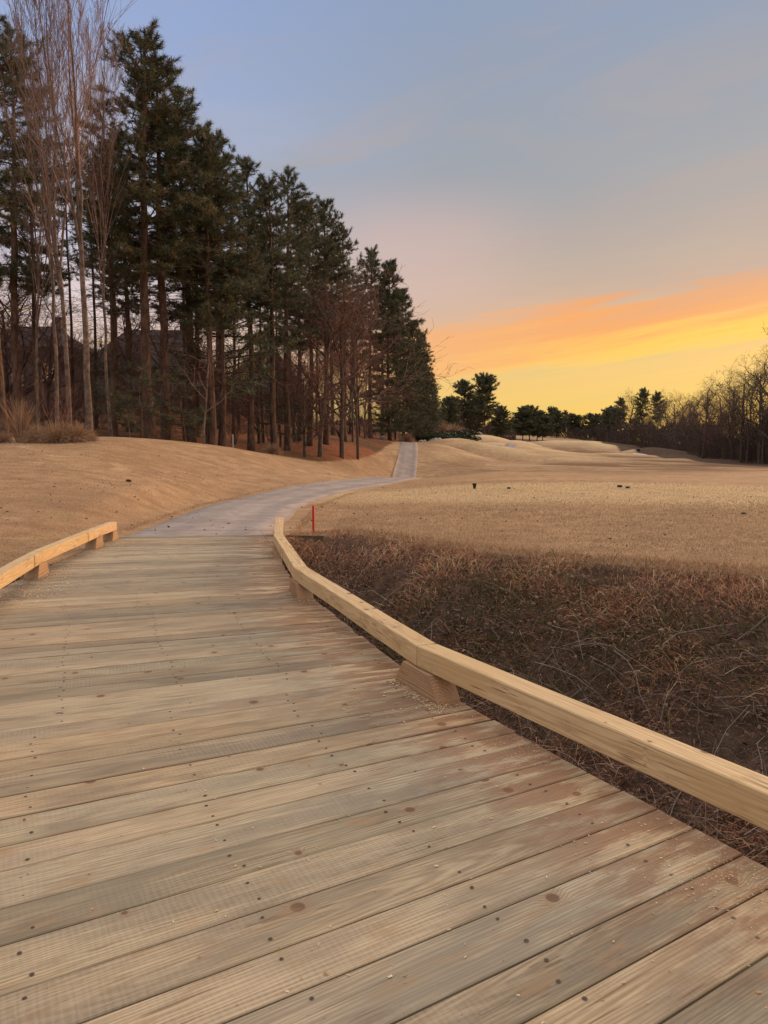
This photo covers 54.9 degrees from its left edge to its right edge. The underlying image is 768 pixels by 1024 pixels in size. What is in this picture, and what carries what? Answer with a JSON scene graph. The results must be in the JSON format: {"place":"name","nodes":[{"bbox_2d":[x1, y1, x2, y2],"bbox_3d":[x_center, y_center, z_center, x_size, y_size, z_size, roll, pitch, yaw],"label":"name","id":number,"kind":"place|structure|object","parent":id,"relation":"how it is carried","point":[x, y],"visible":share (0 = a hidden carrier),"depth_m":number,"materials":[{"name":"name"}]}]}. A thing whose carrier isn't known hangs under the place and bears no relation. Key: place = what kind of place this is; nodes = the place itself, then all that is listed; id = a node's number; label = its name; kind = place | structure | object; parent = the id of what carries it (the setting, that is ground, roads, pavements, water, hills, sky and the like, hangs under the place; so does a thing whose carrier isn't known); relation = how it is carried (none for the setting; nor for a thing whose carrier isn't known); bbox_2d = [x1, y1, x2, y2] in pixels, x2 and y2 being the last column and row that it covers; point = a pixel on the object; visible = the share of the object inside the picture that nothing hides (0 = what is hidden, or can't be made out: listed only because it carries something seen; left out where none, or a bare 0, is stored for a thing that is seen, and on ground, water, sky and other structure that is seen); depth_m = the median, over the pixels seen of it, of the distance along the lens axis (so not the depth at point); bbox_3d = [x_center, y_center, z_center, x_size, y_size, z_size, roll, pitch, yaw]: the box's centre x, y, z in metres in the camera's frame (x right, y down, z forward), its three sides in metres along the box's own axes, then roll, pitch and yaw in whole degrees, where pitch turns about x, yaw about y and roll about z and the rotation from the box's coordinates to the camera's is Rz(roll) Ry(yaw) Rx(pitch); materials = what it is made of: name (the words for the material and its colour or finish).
{"place":"outdoors","nodes":[
{"label":"outdoors","id":0,"kind":"place"},
{"bbox_2d":[130,440,417,535],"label":"cart path","id":1,"kind":"structure","parent":0,"point":[254,515],"depth_m":20.07,"materials":[{"name":"concrete"}]},
{"bbox_2d":[0,406,767,864],"bbox_3d":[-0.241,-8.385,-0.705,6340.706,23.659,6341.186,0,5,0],"label":"ground","id":2,"kind":"structure","parent":0,"point":[484,460],"depth_m":16.54,"materials":[{"name":"beige plant"}]},
{"bbox_2d":[0,397,48,442],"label":"grass clump","id":3,"kind":"object","parent":2,"relation":"on","point":[21,423],"visible":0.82,"depth_m":30.29,"materials":[{"name":"brown plant"}]},
{"bbox_2d":[17,422,50,443],"bbox_3d":[-14.061,-3.129,30.211,1.897,1.192,1.922,-3,6,-31],"label":"grass clump","id":4,"kind":"object","parent":2,"relation":"on","point":[29,438],"visible":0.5,"depth_m":29.95,"materials":[{"name":"brown plant"}]},
{"bbox_2d":[0,72,72,428],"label":"bare tree","id":5,"kind":"object","parent":2,"relation":"on","point":[38,258],"visible":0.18,"depth_m":39.24,"materials":[{"name":"brown plant"}]},
{"bbox_2d":[0,14,74,436],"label":"pine tree","id":6,"kind":"object","parent":2,"relation":"on","point":[5,177],"visible":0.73,"depth_m":34.27,"materials":[{"name":"green plant"}]},
{"bbox_2d":[0,133,84,428],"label":"pine tree","id":7,"kind":"object","parent":2,"relation":"on","point":[34,316],"visible":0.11,"depth_m":52.70,"materials":[{"name":"green plant"}]},
{"bbox_2d":[0,19,85,434],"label":"pine tree","id":8,"kind":"object","parent":2,"relation":"on","point":[11,270],"visible":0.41,"depth_m":42.97,"materials":[{"name":"green plant"}]},
{"bbox_2d":[1,318,93,409],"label":"house","id":9,"kind":"structure","parent":2,"relation":"on","point":[60,325],"depth_m":87.05,"materials":[{"name":"beige"}]},
{"bbox_2d":[0,0,97,426],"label":"bare tree","id":10,"kind":"object","parent":2,"relation":"on","point":[53,307],"visible":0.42,"depth_m":35.27,"materials":[{"name":"brown plant"}]},
{"bbox_2d":[0,246,103,430],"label":"bare tree","id":11,"kind":"object","parent":2,"relation":"on","point":[23,297],"visible":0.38,"depth_m":53.97,"materials":[{"name":"brown plant"}]},
{"bbox_2d":[0,0,108,433],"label":"bare tree","id":12,"kind":"object","parent":2,"relation":"on","point":[78,230],"visible":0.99,"depth_m":30.06,"materials":[{"name":"brown plant"}]},
{"bbox_2d":[32,420,82,443],"bbox_3d":[-13.279,-3.124,30.071,2.062,1.295,1.942,0,5,4],"label":"grass clump","id":13,"kind":"object","parent":2,"relation":"on","point":[50,436],"visible":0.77,"depth_m":29.79,"materials":[{"name":"brown plant"}]},
{"bbox_2d":[0,286,116,419],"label":"bare tree","id":14,"kind":"object","parent":2,"relation":"on","point":[7,391],"visible":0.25,"depth_m":57.24,"materials":[{"name":"brown plant"}]},
{"bbox_2d":[30,369,88,431],"bbox_3d":[-13.222,-4.342,30.266,2.280,3.100,2.688,-2,5,-25],"label":"bare shrub","id":15,"kind":"object","parent":2,"relation":"on","point":[67,418],"visible":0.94,"depth_m":30.18,"materials":[{"name":"brown plant"}]},
{"bbox_2d":[5,283,124,426],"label":"bare tree","id":16,"kind":"object","parent":2,"relation":"on","point":[51,366],"visible":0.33,"depth_m":61.64,"materials":[{"name":"brown plant"}]},
{"bbox_2d":[0,0,134,427],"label":"bare tree","id":17,"kind":"object","parent":2,"relation":"on","point":[57,265],"visible":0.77,"depth_m":31.28,"materials":[{"name":"brown plant"}]},
{"bbox_2d":[39,146,97,427],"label":"pine tree","id":18,"kind":"object","parent":2,"relation":"on","point":[69,256],"visible":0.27,"depth_m":58.53,"materials":[{"name":"green plant"}]},
{"bbox_2d":[54,419,95,442],"bbox_3d":[-12.729,-3.203,30.408,2.023,1.255,1.997,3,5,29],"label":"grass clump","id":19,"kind":"object","parent":2,"relation":"on","point":[78,431],"visible":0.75,"depth_m":30.25,"materials":[{"name":"brown plant"}]},
{"bbox_2d":[35,0,140,436],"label":"bare tree","id":20,"kind":"object","parent":2,"relation":"on","point":[103,215],"visible":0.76,"depth_m":38.91,"materials":[{"name":"brown plant"}]},
{"bbox_2d":[61,137,116,428],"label":"pine tree","id":21,"kind":"object","parent":2,"relation":"on","point":[94,316],"visible":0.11,"depth_m":60.55,"materials":[{"name":"green plant"}]},
{"bbox_2d":[72,342,142,435],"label":"young pine","id":22,"kind":"object","parent":2,"relation":"on","point":[98,362],"visible":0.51,"depth_m":51.60,"materials":[{"name":"green plant"}]},
{"bbox_2d":[77,170,139,417],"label":"pine tree","id":23,"kind":"object","parent":2,"relation":"on","point":[98,296],"visible":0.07,"depth_m":78.16,"materials":[{"name":"green plant"}]},
{"bbox_2d":[62,93,160,436],"bbox_3d":[-16.469,-14.595,44.620,5.890,21.138,5.398,1,5,12],"label":"pine tree","id":24,"kind":"object","parent":2,"relation":"on","point":[112,351],"visible":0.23,"depth_m":44.81,"materials":[{"name":"green plant"}]},
{"bbox_2d":[82,127,169,431],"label":"pine tree","id":25,"kind":"object","parent":2,"relation":"on","point":[125,303],"visible":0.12,"depth_m":56.39,"materials":[{"name":"green plant"}]},
{"bbox_2d":[61,284,202,424],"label":"bare tree","id":26,"kind":"object","parent":2,"relation":"on","point":[118,344],"visible":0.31,"depth_m":61.18,"materials":[{"name":"brown plant"}]},
{"bbox_2d":[93,363,175,437],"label":"young pine","id":27,"kind":"object","parent":2,"relation":"on","point":[139,404],"visible":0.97,"depth_m":41.26,"materials":[{"name":"green plant"}]},
{"bbox_2d":[48,14,221,438],"bbox_3d":[-14.319,-15.963,42.949,9.597,24.471,9.418,1,5,12],"label":"pine tree","id":28,"kind":"object","parent":2,"relation":"on","point":[142,147],"visible":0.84,"depth_m":42.33,"materials":[{"name":"green plant"}]},
{"bbox_2d":[90,326,215,409],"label":"house","id":29,"kind":"structure","parent":2,"relation":"on","point":[158,347],"depth_m":92.05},
{"bbox_2d":[83,50,223,440],"bbox_3d":[-13.758,-15.584,45.037,7.961,23.533,8.644,-3,6,-32],"label":"pine tree","id":30,"kind":"object","parent":2,"relation":"on","point":[175,121],"visible":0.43,"depth_m":44.15,"materials":[{"name":"green plant"}]},
{"bbox_2d":[53,309,261,413],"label":"bare tree","id":31,"kind":"object","parent":2,"relation":"on","point":[155,347],"visible":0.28,"depth_m":59.23,"materials":[{"name":"brown plant"}]},
{"bbox_2d":[153,368,211,441],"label":"young pine","id":32,"kind":"object","parent":2,"relation":"on","point":[184,417],"visible":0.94,"depth_m":44.56,"materials":[{"name":"green plant"}]},
{"bbox_2d":[154,138,211,439],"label":"pine tree","id":33,"kind":"object","parent":2,"relation":"on","point":[183,401],"visible":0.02,"depth_m":55.29,"materials":[{"name":"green plant"}]},
{"bbox_2d":[112,87,263,442],"bbox_3d":[-13.057,-15.868,49.001,10.080,23.765,10.277,-2,5,-20],"label":"pine tree","id":34,"kind":"object","parent":2,"relation":"on","point":[190,405],"visible":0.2,"depth_m":48.36,"materials":[{"name":"green plant"}]},
{"bbox_2d":[164,154,221,436],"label":"pine tree","id":35,"kind":"object","parent":2,"relation":"on","point":[197,393],"visible":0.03,"depth_m":63.06,"materials":[{"name":"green plant"}]},
{"bbox_2d":[149,119,264,444],"bbox_3d":[-11.032,-13.850,45.924,7.633,20.377,7.486,-3,6,-32],"label":"pine tree","id":36,"kind":"object","parent":2,"relation":"on","point":[229,285],"visible":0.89,"depth_m":45.27,"materials":[{"name":"green plant"}]},
{"bbox_2d":[168,319,251,443],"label":"bare tree","id":37,"kind":"object","parent":2,"relation":"on","point":[207,385],"visible":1,"depth_m":38.12,"materials":[{"name":"brown plant"}]},
{"bbox_2d":[136,227,301,443],"bbox_3d":[-11.316,-11.502,49.767,11.033,16.087,9.246,-2,5,-18],"label":"young pine","id":38,"kind":"object","parent":2,"relation":"on","point":[247,336],"visible":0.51,"depth_m":49.17,"materials":[{"name":"green plant"}]},
{"bbox_2d":[166,127,283,446],"bbox_3d":[-10.328,-14.143,47.877,7.229,20.819,7.094,1,5,14],"label":"pine tree","id":39,"kind":"object","parent":2,"relation":"on","point":[222,437],"visible":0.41,"depth_m":47.39,"materials":[{"name":"green plant"}]},
{"bbox_2d":[173,326,290,428],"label":"bare tree","id":40,"kind":"object","parent":2,"relation":"on","point":[238,421],"visible":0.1,"depth_m":79.29,"materials":[{"name":"brown plant"}]},
{"bbox_2d":[210,166,260,442],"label":"pine tree","id":41,"kind":"object","parent":2,"relation":"on","point":[233,407],"visible":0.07,"depth_m":61.03,"materials":[{"name":"green plant"}]},
{"bbox_2d":[201,154,291,450],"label":"pine tree","id":42,"kind":"object","parent":2,"relation":"on","point":[248,166],"visible":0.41,"depth_m":51.39,"materials":[{"name":"green plant"}]},
{"bbox_2d":[237,184,285,442],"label":"pine tree","id":43,"kind":"object","parent":2,"relation":"on","point":[262,434],"visible":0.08,"depth_m":67.33,"materials":[{"name":"green plant"}]},
{"bbox_2d":[202,321,323,443],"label":"bare tree","id":44,"kind":"object","parent":2,"relation":"on","point":[257,425],"visible":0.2,"depth_m":65.10,"materials":[{"name":"brown plant"}]},
{"bbox_2d":[215,352,313,426],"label":"house","id":45,"kind":"structure","parent":2,"relation":"on","point":[268,398],"depth_m":96.33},
{"bbox_2d":[228,171,318,448],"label":"pine tree","id":46,"kind":"object","parent":2,"relation":"on","point":[287,275],"visible":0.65,"depth_m":52.38,"materials":[{"name":"green plant"}]},
{"bbox_2d":[254,348,311,447],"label":"young pine","id":47,"kind":"object","parent":2,"relation":"on","point":[278,413],"visible":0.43,"depth_m":61.59,"materials":[{"name":"green plant"}]},
{"bbox_2d":[236,165,337,450],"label":"pine tree","id":48,"kind":"object","parent":2,"relation":"on","point":[301,206],"visible":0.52,"depth_m":58.46,"materials":[{"name":"green plant"}]},
{"bbox_2d":[216,346,384,456],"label":"bare tree","id":49,"kind":"object","parent":2,"relation":"on","point":[304,432],"visible":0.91,"depth_m":55.96,"materials":[{"name":"brown plant"}]},
{"bbox_2d":[268,197,338,440],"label":"pine tree","id":50,"kind":"object","parent":2,"relation":"on","point":[299,424],"visible":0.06,"depth_m":72.12,"materials":[{"name":"green plant"}]},
{"bbox_2d":[240,317,368,441],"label":"bare tree","id":51,"kind":"object","parent":2,"relation":"on","point":[294,423],"visible":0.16,"depth_m":71.72,"materials":[{"name":"brown plant"}]},
{"bbox_2d":[274,200,349,445],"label":"pine tree","id":52,"kind":"object","parent":2,"relation":"on","point":[323,265],"visible":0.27,"depth_m":64.59,"materials":[{"name":"green plant"}]},
{"bbox_2d":[290,192,368,444],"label":"pine tree","id":53,"kind":"object","parent":2,"relation":"on","point":[335,233],"visible":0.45,"depth_m":67.21,"materials":[{"name":"green plant"}]},
{"bbox_2d":[276,286,419,457],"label":"bare tree","id":54,"kind":"object","parent":2,"relation":"on","point":[321,413],"visible":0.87,"depth_m":59.67,"materials":[{"name":"brown plant"}]},
{"bbox_2d":[226,258,470,458],"bbox_3d":[-3.130,-12.792,64.035,21.729,17.179,15.864,-1,5,-16],"label":"bare tree","id":55,"kind":"object","parent":2,"relation":"on","point":[340,432],"visible":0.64,"depth_m":63.51,"materials":[{"name":"brown plant"}]},
{"bbox_2d":[298,262,401,459],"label":"bare tree","id":56,"kind":"object","parent":2,"relation":"on","point":[356,409],"visible":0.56,"depth_m":66.31,"materials":[{"name":"brown plant"}]},
{"bbox_2d":[314,224,385,441],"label":"pine tree","id":57,"kind":"object","parent":2,"relation":"on","point":[344,236],"visible":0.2,"depth_m":76.45,"materials":[{"name":"green plant"}]},
{"bbox_2d":[319,291,392,441],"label":"bare tree","id":58,"kind":"object","parent":2,"relation":"on","point":[351,416],"visible":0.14,"depth_m":79.32,"materials":[{"name":"brown plant"}]},
{"bbox_2d":[346,338,397,438],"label":"bare tree","id":59,"kind":"object","parent":2,"relation":"on","point":[367,394],"visible":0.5,"depth_m":89.51,"materials":[{"name":"brown plant"}]},
{"bbox_2d":[348,244,398,438],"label":"pine tree","id":60,"kind":"object","parent":2,"relation":"on","point":[373,253],"visible":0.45,"depth_m":92.16,"materials":[{"name":"green plant"}]},
{"bbox_2d":[0,439,754,558],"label":"fallen leaves","id":61,"kind":"object","parent":2,"relation":"on","point":[321,507],"visible":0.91,"depth_m":17.38,"materials":[{"name":"brown plant"}]},
{"bbox_2d":[0,517,767,1023],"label":"timber bridge","id":62,"kind":"structure","parent":2,"relation":"on","point":[142,785],"depth_m":3.00,"materials":[{"name":"brown wood"}]},
{"bbox_2d":[0,540,767,1023],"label":"fallen leaves","id":63,"kind":"object","parent":62,"relation":"on","point":[408,728],"visible":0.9,"depth_m":3.73,"materials":[{"name":"brown plant"}]},
{"bbox_2d":[0,299,767,463],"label":"thicket","id":64,"kind":"object","parent":2,"relation":"on","point":[681,445],"visible":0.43,"depth_m":117.77,"materials":[{"name":"brown plant"}]},
{"bbox_2d":[358,258,422,440],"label":"pine tree","id":65,"kind":"object","parent":2,"relation":"on","point":[395,299],"visible":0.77,"depth_m":93.88,"materials":[{"name":"green plant"}]},
{"bbox_2d":[375,288,436,438],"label":"pine tree","id":66,"kind":"object","parent":2,"relation":"on","point":[415,369],"visible":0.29,"depth_m":101.97,"materials":[{"name":"green plant"}]},
{"bbox_2d":[392,319,438,441],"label":"pine tree","id":67,"kind":"object","parent":2,"relation":"on","point":[418,432],"visible":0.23,"depth_m":112.44,"materials":[{"name":"green plant"}]},
{"bbox_2d":[414,334,443,439],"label":"pine tree","id":68,"kind":"object","parent":2,"relation":"on","point":[433,414],"visible":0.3,"depth_m":116.29,"materials":[{"name":"green plant"}]},
{"bbox_2d":[422,371,443,436],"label":"pine tree","id":69,"kind":"object","parent":2,"relation":"on","point":[435,418],"visible":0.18,"depth_m":122.70,"materials":[{"name":"green plant"}]},
{"bbox_2d":[439,396,462,427],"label":"pine tree","id":70,"kind":"object","parent":2,"relation":"on","point":[451,408],"visible":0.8,"depth_m":187.30,"materials":[{"name":"green plant"}]},
{"bbox_2d":[443,431,481,440],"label":"shrub","id":71,"kind":"object","parent":2,"relation":"on","point":[464,435],"visible":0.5,"depth_m":137.92,"materials":[{"name":"green plant"}]},
{"bbox_2d":[451,379,477,426],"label":"pine tree","id":72,"kind":"object","parent":2,"relation":"on","point":[464,388],"visible":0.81,"depth_m":213.17,"materials":[{"name":"green plant"}]},
{"bbox_2d":[469,372,499,434],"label":"pine tree","id":73,"kind":"object","parent":2,"relation":"on","point":[483,409],"visible":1,"depth_m":208.91,"materials":[{"name":"green plant"}]},
{"bbox_2d":[223,528,767,867],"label":"dead undergrowth","id":74,"kind":"object","parent":2,"relation":"on","point":[449,564],"visible":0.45,"depth_m":8.81,"materials":[{"name":"brown plant"}]},
{"bbox_2d":[489,405,513,436],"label":"pine tree","id":75,"kind":"object","parent":2,"relation":"on","point":[502,414],"visible":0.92,"depth_m":222.42,"materials":[{"name":"green plant"}]},
{"bbox_2d":[510,406,537,440],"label":"round tree","id":76,"kind":"object","parent":2,"relation":"on","point":[523,414],"visible":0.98,"depth_m":255.23,"materials":[{"name":"green plant"}]},
{"bbox_2d":[519,404,544,440],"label":"round tree","id":77,"kind":"object","parent":2,"relation":"on","point":[535,414],"visible":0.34,"depth_m":258.82,"materials":[{"name":"green plant"}]},
{"bbox_2d":[318,415,765,442],"bbox_3d":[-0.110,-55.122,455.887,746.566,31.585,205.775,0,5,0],"label":"wood","id":78,"kind":"object","parent":2,"relation":"on","point":[552,433],"visible":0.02,"depth_m":477.74,"materials":[{"name":"brown plant"}]},
{"bbox_2d":[533,410,551,440],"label":"round tree","id":79,"kind":"object","parent":2,"relation":"on","point":[544,425],"visible":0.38,"depth_m":260.68,"materials":[{"name":"green plant"}]},
{"bbox_2d":[345,543,767,750],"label":"dry weeds","id":80,"kind":"object","parent":2,"relation":"on","point":[555,633],"visible":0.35,"depth_m":8.86,"materials":[{"name":"brown plant"}]},
{"bbox_2d":[549,410,566,437],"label":"pine tree","id":81,"kind":"object","parent":2,"relation":"on","point":[557,417],"visible":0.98,"depth_m":341.67,"materials":[{"name":"green plant"}]},
{"bbox_2d":[613,397,630,443],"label":"pine tree","id":82,"kind":"object","parent":2,"relation":"on","point":[620,404],"visible":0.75,"depth_m":259.48,"materials":[{"name":"green plant"}]},
{"bbox_2d":[608,388,649,444],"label":"bare tree","id":83,"kind":"object","parent":2,"relation":"on","point":[632,402],"visible":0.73,"depth_m":247.25,"materials":[{"name":"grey plant"}]},
{"bbox_2d":[633,387,651,437],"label":"pine tree","id":84,"kind":"object","parent":2,"relation":"on","point":[643,398],"visible":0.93,"depth_m":237.40,"materials":[{"name":"green plant"}]},
{"bbox_2d":[646,390,666,427],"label":"pine tree","id":85,"kind":"object","parent":2,"relation":"on","point":[656,398],"visible":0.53,"depth_m":229.56,"materials":[{"name":"green plant"}]},
{"bbox_2d":[629,394,684,429],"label":"bare tree","id":86,"kind":"object","parent":2,"relation":"on","point":[665,407],"visible":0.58,"depth_m":213.88,"materials":[{"name":"brown plant"}]},
{"bbox_2d":[656,389,697,430],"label":"bare tree","id":87,"kind":"object","parent":2,"relation":"on","point":[668,414],"visible":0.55,"depth_m":195.76,"materials":[{"name":"brown plant"}]},
{"bbox_2d":[659,385,728,431],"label":"bare tree","id":88,"kind":"object","parent":2,"relation":"on","point":[704,402],"visible":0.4,"depth_m":149.98,"materials":[{"name":"brown plant"}]},
{"bbox_2d":[687,370,722,458],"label":"bare tree","id":89,"kind":"object","parent":2,"relation":"on","point":[707,406],"visible":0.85,"depth_m":136.73,"materials":[{"name":"brown plant"}]},
{"bbox_2d":[686,398,738,458],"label":"bare tree","id":90,"kind":"object","parent":2,"relation":"on","point":[704,420],"visible":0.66,"depth_m":129.18,"materials":[{"name":"brown plant"}]},
{"bbox_2d":[686,371,753,459],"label":"bare tree","id":91,"kind":"object","parent":2,"relation":"on","point":[725,401],"visible":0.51,"depth_m":123.61,"materials":[{"name":"brown plant"}]},
{"bbox_2d":[697,399,751,459],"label":"bare tree","id":92,"kind":"object","parent":2,"relation":"on","point":[727,425],"visible":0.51,"depth_m":117.54,"materials":[{"name":"brown plant"}]},
{"bbox_2d":[695,359,767,460],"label":"bare tree","id":93,"kind":"object","parent":2,"relation":"on","point":[736,403],"visible":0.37,"depth_m":117.56,"materials":[{"name":"brown plant"}]},
{"bbox_2d":[706,357,767,462],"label":"bare tree","id":94,"kind":"object","parent":2,"relation":"on","point":[742,424],"visible":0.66,"depth_m":110.99,"materials":[{"name":"brown plant"}]},
{"bbox_2d":[707,392,767,462],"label":"bare tree","id":95,"kind":"object","parent":2,"relation":"on","point":[747,447],"visible":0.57,"depth_m":109.56,"materials":[{"name":"brown plant"}]},
{"bbox_2d":[708,357,767,463],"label":"bare tree","id":96,"kind":"object","parent":2,"relation":"on","point":[759,438],"visible":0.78,"depth_m":105.52,"materials":[{"name":"brown plant"}]},
{"bbox_2d":[714,358,767,463],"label":"bare tree","id":97,"kind":"object","parent":2,"relation":"on","point":[762,403],"visible":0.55,"depth_m":109.77,"materials":[{"name":"brown plant"}]},
{"bbox_2d":[719,344,767,432],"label":"bare tree","id":98,"kind":"object","parent":2,"relation":"on","point":[748,396],"visible":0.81,"depth_m":104.64,"materials":[{"name":"brown plant"}]},
{"bbox_2d":[724,395,767,464],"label":"bare tree","id":99,"kind":"object","parent":2,"relation":"on","point":[764,427],"visible":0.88,"depth_m":103.74,"materials":[{"name":"brown plant"}]},
{"bbox_2d":[726,327,767,396],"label":"bare tree","id":100,"kind":"object","parent":2,"relation":"on","point":[763,391],"visible":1,"depth_m":98.12,"materials":[{"name":"brown plant"}]},
{"bbox_2d":[0,0,767,443],"label":"sky","id":101,"kind":"structure","parent":0,"point":[574,193],"materials":[{"name":"blue"}]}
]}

